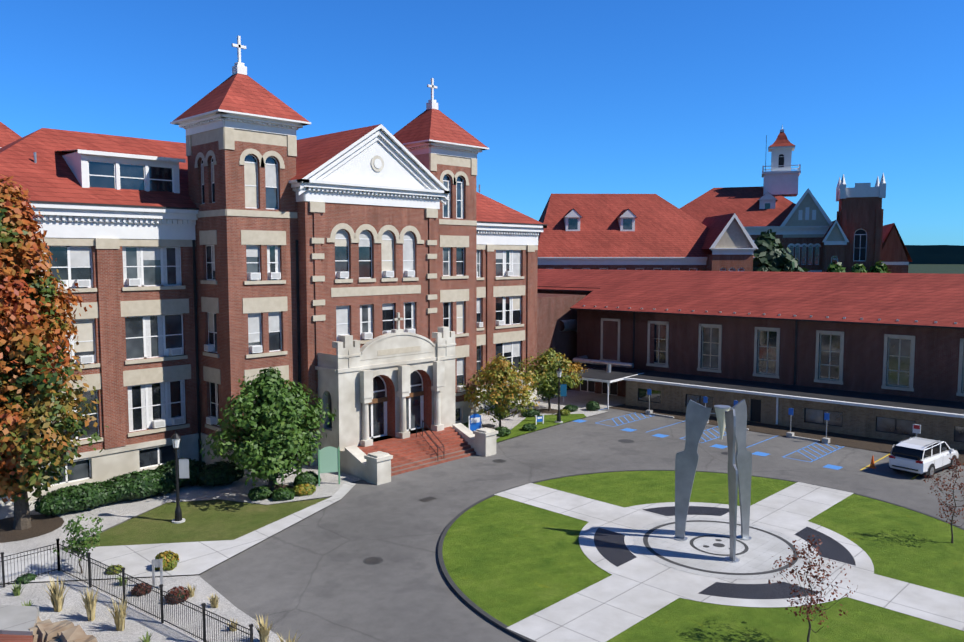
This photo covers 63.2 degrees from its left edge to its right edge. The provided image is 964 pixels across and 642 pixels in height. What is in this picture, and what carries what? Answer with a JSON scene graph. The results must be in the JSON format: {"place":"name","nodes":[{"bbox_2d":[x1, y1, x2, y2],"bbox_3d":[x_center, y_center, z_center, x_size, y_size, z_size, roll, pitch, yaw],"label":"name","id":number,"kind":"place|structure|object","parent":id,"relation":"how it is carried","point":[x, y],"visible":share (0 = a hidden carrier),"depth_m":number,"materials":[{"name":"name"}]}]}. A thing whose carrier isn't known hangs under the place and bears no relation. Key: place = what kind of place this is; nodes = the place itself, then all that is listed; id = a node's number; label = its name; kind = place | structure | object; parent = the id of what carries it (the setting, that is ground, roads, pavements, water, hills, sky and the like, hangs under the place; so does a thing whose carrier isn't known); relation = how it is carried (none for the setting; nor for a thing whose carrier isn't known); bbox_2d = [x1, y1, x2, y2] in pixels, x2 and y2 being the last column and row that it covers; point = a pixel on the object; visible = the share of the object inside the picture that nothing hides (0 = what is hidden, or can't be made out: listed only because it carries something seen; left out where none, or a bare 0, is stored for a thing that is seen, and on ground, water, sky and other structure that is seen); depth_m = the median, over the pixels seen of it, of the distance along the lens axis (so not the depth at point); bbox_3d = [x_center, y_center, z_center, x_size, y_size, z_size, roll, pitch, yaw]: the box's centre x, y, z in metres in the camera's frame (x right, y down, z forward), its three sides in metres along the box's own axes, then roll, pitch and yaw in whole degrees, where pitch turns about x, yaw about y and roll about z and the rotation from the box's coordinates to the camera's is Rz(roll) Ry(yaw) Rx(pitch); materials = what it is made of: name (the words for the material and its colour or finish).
{"place":"outdoors","nodes":[
{"label":"outdoors","id":0,"kind":"place"},
{"bbox_2d":[0,400,607,641],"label":"sidewalk","id":1,"kind":"structure","parent":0,"point":[212,531],"depth_m":33.64,"materials":[{"name":"grey concrete"}]},
{"bbox_2d":[14,573,36,583],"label":"shrub","id":2,"kind":"object","parent":1,"relation":"on","point":[26,578],"visible":0.9,"depth_m":29.60,"materials":[{"name":"green plant"}]},
{"bbox_2d":[28,617,119,641],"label":"boulders","id":3,"kind":"object","parent":1,"relation":"on","point":[47,630],"visible":0.9,"depth_m":24.66,"materials":[{"name":"beige stone"}]},
{"bbox_2d":[33,481,116,515],"bbox_3d":[-19.731,8.559,38.351,2.389,1.178,3.995,5,7,44],"label":"hedge","id":4,"kind":"object","parent":1,"relation":"on","point":[81,497],"visible":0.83,"depth_m":37.53,"materials":[{"name":"green plant"}]},
{"bbox_2d":[52,514,103,573],"bbox_3d":[-15.564,8.668,30.361,1.713,2.436,1.944,5,7,44],"label":"small tree","id":5,"kind":"object","parent":1,"relation":"on","point":[83,545],"visible":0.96,"depth_m":30.10,"materials":[{"name":"green plant"}]},
{"bbox_2d":[106,564,122,574],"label":"shrub","id":6,"kind":"object","parent":1,"relation":"on","point":[117,567],"visible":0.65,"depth_m":30.38,"materials":[{"name":"green plant"}]},
{"bbox_2d":[101,468,180,502],"bbox_3d":[-17.541,8.297,40.268,2.554,1.364,4.418,5,7,44],"label":"hedge","id":7,"kind":"object","parent":1,"relation":"on","point":[143,483],"visible":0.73,"depth_m":39.52,"materials":[{"name":"green plant"}]},
{"bbox_2d":[130,582,151,595],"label":"shrub","id":8,"kind":"object","parent":1,"relation":"on","point":[141,591],"visible":0.71,"depth_m":28.47,"materials":[{"name":"red plant"}]},
{"bbox_2d":[11,565,301,641],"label":"ornamental grasses","id":9,"kind":"object","parent":1,"relation":"on","point":[57,599],"visible":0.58,"depth_m":26.40,"materials":[{"name":"beige plant"}]},
{"bbox_2d":[152,559,162,588],"bbox_3d":[-12.055,9.414,29.099,0.360,1.150,0.080,-1,5,-11],"label":"sign plaque","id":10,"kind":"object","parent":1,"relation":"on","point":[157,563],"visible":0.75,"depth_m":29.06,"materials":[{"name":"grey metal"}]},
{"bbox_2d":[155,550,178,570],"bbox_3d":[-12.450,9.430,30.869,0.928,0.722,1.021,5,7,44],"label":"shrub","id":11,"kind":"object","parent":1,"relation":"on","point":[170,559],"visible":0.83,"depth_m":30.68,"materials":[{"name":"yellow plant"}]},
{"bbox_2d":[165,586,189,603],"bbox_3d":[-10.925,9.780,28.040,0.807,0.530,0.908,5,7,44],"label":"shrub","id":12,"kind":"object","parent":1,"relation":"on","point":[180,592],"visible":0.88,"depth_m":27.89,"materials":[{"name":"red plant"}]},
{"bbox_2d":[170,430,189,523],"bbox_3d":[-14.006,7.208,36.233,0.719,4.380,0.741,5,7,44],"label":"lamp post","id":13,"kind":"object","parent":1,"relation":"on","point":[183,463],"visible":0.96,"depth_m":36.20,"materials":[{"name":"metal"}]},
{"bbox_2d":[156,457,207,486],"bbox_3d":[-16.230,8.070,42.049,2.212,1.504,3.114,5,7,44],"label":"hedge","id":14,"kind":"object","parent":1,"relation":"on","point":[195,467],"visible":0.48,"depth_m":41.60,"materials":[{"name":"green plant"}]},
{"bbox_2d":[197,461,244,486],"bbox_3d":[-14.197,8.173,42.424,1.959,1.274,2.566,5,7,44],"label":"hedge","id":15,"kind":"object","parent":1,"relation":"on","point":[219,473],"visible":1,"depth_m":41.82,"materials":[{"name":"green plant"}]},
{"bbox_2d":[248,486,272,500],"bbox_3d":[-11.349,8.752,39.949,1.158,0.654,1.243,5,7,44],"label":"shrub","id":16,"kind":"object","parent":1,"relation":"on","point":[259,493],"visible":0.98,"depth_m":39.64,"materials":[{"name":"green plant"}]},
{"bbox_2d":[200,367,336,491],"bbox_3d":[-11.178,5.684,40.828,7.597,6.682,6.866,5,7,44],"label":"green tree","id":17,"kind":"object","parent":1,"relation":"on","point":[276,423],"visible":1,"depth_m":39.62,"materials":[{"name":"green plant"}]},
{"bbox_2d":[272,487,294,500],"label":"shrub","id":18,"kind":"object","parent":1,"relation":"on","point":[285,493],"visible":1,"depth_m":39.60,"materials":[{"name":"green plant"}]},
{"bbox_2d":[293,483,315,495],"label":"shrub","id":19,"kind":"object","parent":1,"relation":"on","point":[304,489],"visible":0.9,"depth_m":40.46,"materials":[{"name":"yellow plant"}]},
{"bbox_2d":[293,471,320,485],"bbox_3d":[-9.458,8.457,42.128,1.371,0.844,1.539,5,7,44],"label":"shrub","id":20,"kind":"object","parent":1,"relation":"on","point":[309,477],"visible":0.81,"depth_m":41.79,"materials":[{"name":"green plant"}]},
{"bbox_2d":[318,446,339,485],"bbox_3d":[-8.236,7.824,42.171,1.160,2.180,0.080,-2,5,-21],"label":"sign board","id":21,"kind":"object","parent":1,"relation":"on","point":[328,459],"visible":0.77,"depth_m":42.13,"materials":[{"name":"green metal"}]},
{"bbox_2d":[468,414,481,430],"bbox_3d":[-0.459,7.154,53.708,1.010,1.630,0.080,-2,5,-26],"label":"blue sign","id":22,"kind":"object","parent":1,"relation":"on","point":[474,422],"visible":0.73,"depth_m":53.66,"materials":[{"name":"blue metal"}]},
{"bbox_2d":[482,424,494,428],"bbox_3d":[0.435,7.526,52.898,0.650,1.020,0.650,5,7,44],"label":"bench","id":23,"kind":"object","parent":1,"relation":"on","point":[491,426],"visible":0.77,"depth_m":52.70,"materials":[{"name":"black metal"}]},
{"bbox_2d":[460,353,539,426],"bbox_3d":[1.614,5.054,55.109,5.412,5.606,5.172,5,7,44],"label":"yellow tree","id":24,"kind":"object","parent":1,"relation":"on","point":[499,370],"visible":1,"depth_m":54.47,"materials":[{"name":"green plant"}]},
{"bbox_2d":[495,426,510,436],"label":"shrub","id":25,"kind":"object","parent":1,"relation":"on","point":[503,431],"visible":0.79,"depth_m":53.67,"materials":[{"name":"green plant"}]},
{"bbox_2d":[522,423,536,430],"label":"shrub","id":26,"kind":"object","parent":1,"relation":"on","point":[528,427],"visible":1,"depth_m":55.32,"materials":[{"name":"green plant"}]},
{"bbox_2d":[521,409,539,416],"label":"shrub","id":27,"kind":"object","parent":1,"relation":"on","point":[532,413],"visible":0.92,"depth_m":60.13,"materials":[{"name":"green plant"}]},
{"bbox_2d":[535,415,543,424],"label":"sign","id":28,"kind":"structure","parent":1,"relation":"on","point":[539,419],"depth_m":57.51,"materials":[{"name":"white metal"}]},
{"bbox_2d":[516,348,585,410],"bbox_3d":[5.669,4.692,62.237,6.079,5.153,5.374,-1,5,-13],"label":"tree","id":29,"kind":"object","parent":1,"relation":"on","point":[549,360],"visible":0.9,"depth_m":61.38,"materials":[{"name":"green plant"}]},
{"bbox_2d":[555,367,566,423],"bbox_3d":[5.806,5.468,58.049,0.719,4.280,0.741,5,7,44],"label":"lamp post","id":30,"kind":"object","parent":1,"relation":"on","point":[562,390],"visible":0.98,"depth_m":58.02,"materials":[{"name":"metal"}]},
{"bbox_2d":[557,409,569,415],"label":"shrub","id":31,"kind":"object","parent":1,"relation":"on","point":[564,412],"visible":0.79,"depth_m":60.67,"materials":[{"name":"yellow plant"}]},
{"bbox_2d":[562,404,578,411],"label":"shrub","id":32,"kind":"object","parent":1,"relation":"on","point":[571,408],"visible":0.9,"depth_m":62.27,"materials":[{"name":"green plant"}]},
{"bbox_2d":[586,401,599,410],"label":"shrub","id":33,"kind":"object","parent":1,"relation":"on","point":[592,405],"visible":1,"depth_m":62.51,"materials":[{"name":"green plant"}]},
{"bbox_2d":[0,404,963,641],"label":"road asphalt","id":34,"kind":"structure","parent":0,"point":[313,578],"depth_m":37.03,"materials":[{"name":"grey asphalt"}]},
{"bbox_2d":[0,605,39,641],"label":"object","id":35,"kind":"object","parent":34,"relation":"on","point":[17,623],"visible":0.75,"depth_m":25.32,"materials":[{"name":"concrete"}]},
{"bbox_2d":[0,175,108,529],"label":"autumn tree","id":36,"kind":"object","parent":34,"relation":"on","point":[32,328],"visible":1,"depth_m":34.08,"materials":[{"name":"orange plant"}]},
{"bbox_2d":[0,538,253,641],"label":"iron fence","id":37,"kind":"object","parent":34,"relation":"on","point":[123,576],"visible":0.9,"depth_m":27.38,"materials":[{"name":"black metal"}]},
{"bbox_2d":[363,408,919,564],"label":"road markings","id":38,"kind":"object","parent":34,"relation":"on","point":[373,560],"visible":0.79,"depth_m":49.74,"materials":[{"name":"blue paint"}]},
{"bbox_2d":[537,269,963,449],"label":"gym building","id":39,"kind":"structure","parent":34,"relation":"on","point":[876,355],"depth_m":62.02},
{"bbox_2d":[646,388,920,443],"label":"accessible parking signs","id":40,"kind":"object","parent":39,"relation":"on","point":[916,430],"visible":0.75,"depth_m":53.50,"materials":[{"name":"metal"}]},
{"bbox_2d":[868,456,876,468],"bbox_3d":[22.904,8.248,45.928,0.360,0.720,0.360,5,7,44],"label":"traffic cone","id":41,"kind":"object","parent":34,"relation":"on","point":[872,464],"visible":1,"depth_m":45.86,"materials":[{"name":"orange plastic"}]},
{"bbox_2d":[889,436,958,477],"bbox_3d":[25.729,7.734,45.489,5.220,1.818,2.120,-4,6,-39],"label":"white suv","id":42,"kind":"object","parent":34,"relation":"on","point":[920,456],"visible":0.96,"depth_m":44.19,"materials":[{"name":"white metal"}]},
{"bbox_2d":[0,0,963,245],"label":"sky","id":43,"kind":"structure","parent":0,"point":[677,101],"materials":[{"name":"blue"}]},
{"bbox_2d":[538,194,757,270],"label":"hall","id":44,"kind":"structure","parent":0,"point":[622,231],"depth_m":101.39,"materials":[{"name":"tile"}]},
{"bbox_2d":[438,470,963,641],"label":"lawn island","id":45,"kind":"structure","parent":0,"point":[504,563],"depth_m":31.43,"materials":[{"name":"green plant"}]},
{"bbox_2d":[494,482,963,641],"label":"plaza paving","id":46,"kind":"structure","parent":45,"relation":"on","point":[645,559],"depth_m":31.08,"materials":[{"name":"concrete"}]},
{"bbox_2d":[673,399,751,562],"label":"sculpture blades","id":47,"kind":"object","parent":46,"relation":"on","point":[733,419],"visible":1,"depth_m":33.44,"materials":[{"name":"metal"}]},
{"bbox_2d":[768,535,857,641],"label":"young tree","id":48,"kind":"object","parent":45,"relation":"on","point":[811,600],"visible":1,"depth_m":24.32,"materials":[{"name":"red plant"}]},
{"bbox_2d":[923,454,963,542],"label":"young tree","id":49,"kind":"object","parent":45,"relation":"on","point":[953,511],"visible":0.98,"depth_m":33.43,"materials":[{"name":"red plant"}]},
{"bbox_2d":[477,264,963,414],"bbox_3d":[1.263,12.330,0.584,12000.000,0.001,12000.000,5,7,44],"label":"ground","id":50,"kind":"structure","parent":0,"point":[939,268],"depth_m":759.45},
{"bbox_2d":[0,36,547,505],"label":"building","id":51,"kind":"structure","parent":50,"relation":"on","point":[374,288],"depth_m":45.06,"materials":[{"name":"brick"}]},
{"bbox_2d":[537,293,588,383],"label":"link block","id":52,"kind":"structure","parent":50,"relation":"on","point":[553,309],"depth_m":73.91,"materials":[{"name":"brick"}]},
{"bbox_2d":[753,229,809,271],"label":"dark tree","id":53,"kind":"object","parent":50,"relation":"on","point":[770,254],"visible":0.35,"depth_m":119.96,"materials":[{"name":"green plant"}]},
{"bbox_2d":[827,262,845,271],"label":"shrub","id":54,"kind":"object","parent":50,"relation":"on","point":[833,267],"visible":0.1,"depth_m":138.58,"materials":[{"name":"green plant"}]},
{"bbox_2d":[848,263,866,272],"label":"shrub","id":55,"kind":"object","parent":50,"relation":"on","point":[858,268],"visible":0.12,"depth_m":139.89,"materials":[{"name":"green plant"}]},
{"bbox_2d":[867,261,891,272],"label":"bush","id":56,"kind":"object","parent":50,"relation":"on","point":[877,267],"visible":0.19,"depth_m":141.05,"materials":[{"name":"green plant"}]},
{"bbox_2d":[536,390,963,464],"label":"covered walkway","id":57,"kind":"structure","parent":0,"point":[580,399],"depth_m":56.64,"materials":[{"name":"grey concrete"}]},
{"bbox_2d":[679,127,911,272],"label":"church","id":58,"kind":"structure","parent":0,"point":[811,236],"depth_m":149.60,"materials":[{"name":"brick"}]},
{"bbox_2d":[905,245,963,263],"bbox_3d":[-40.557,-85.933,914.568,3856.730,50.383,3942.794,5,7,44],"label":"distant hills","id":59,"kind":"structure","parent":0,"point":[936,254],"depth_m":1311.77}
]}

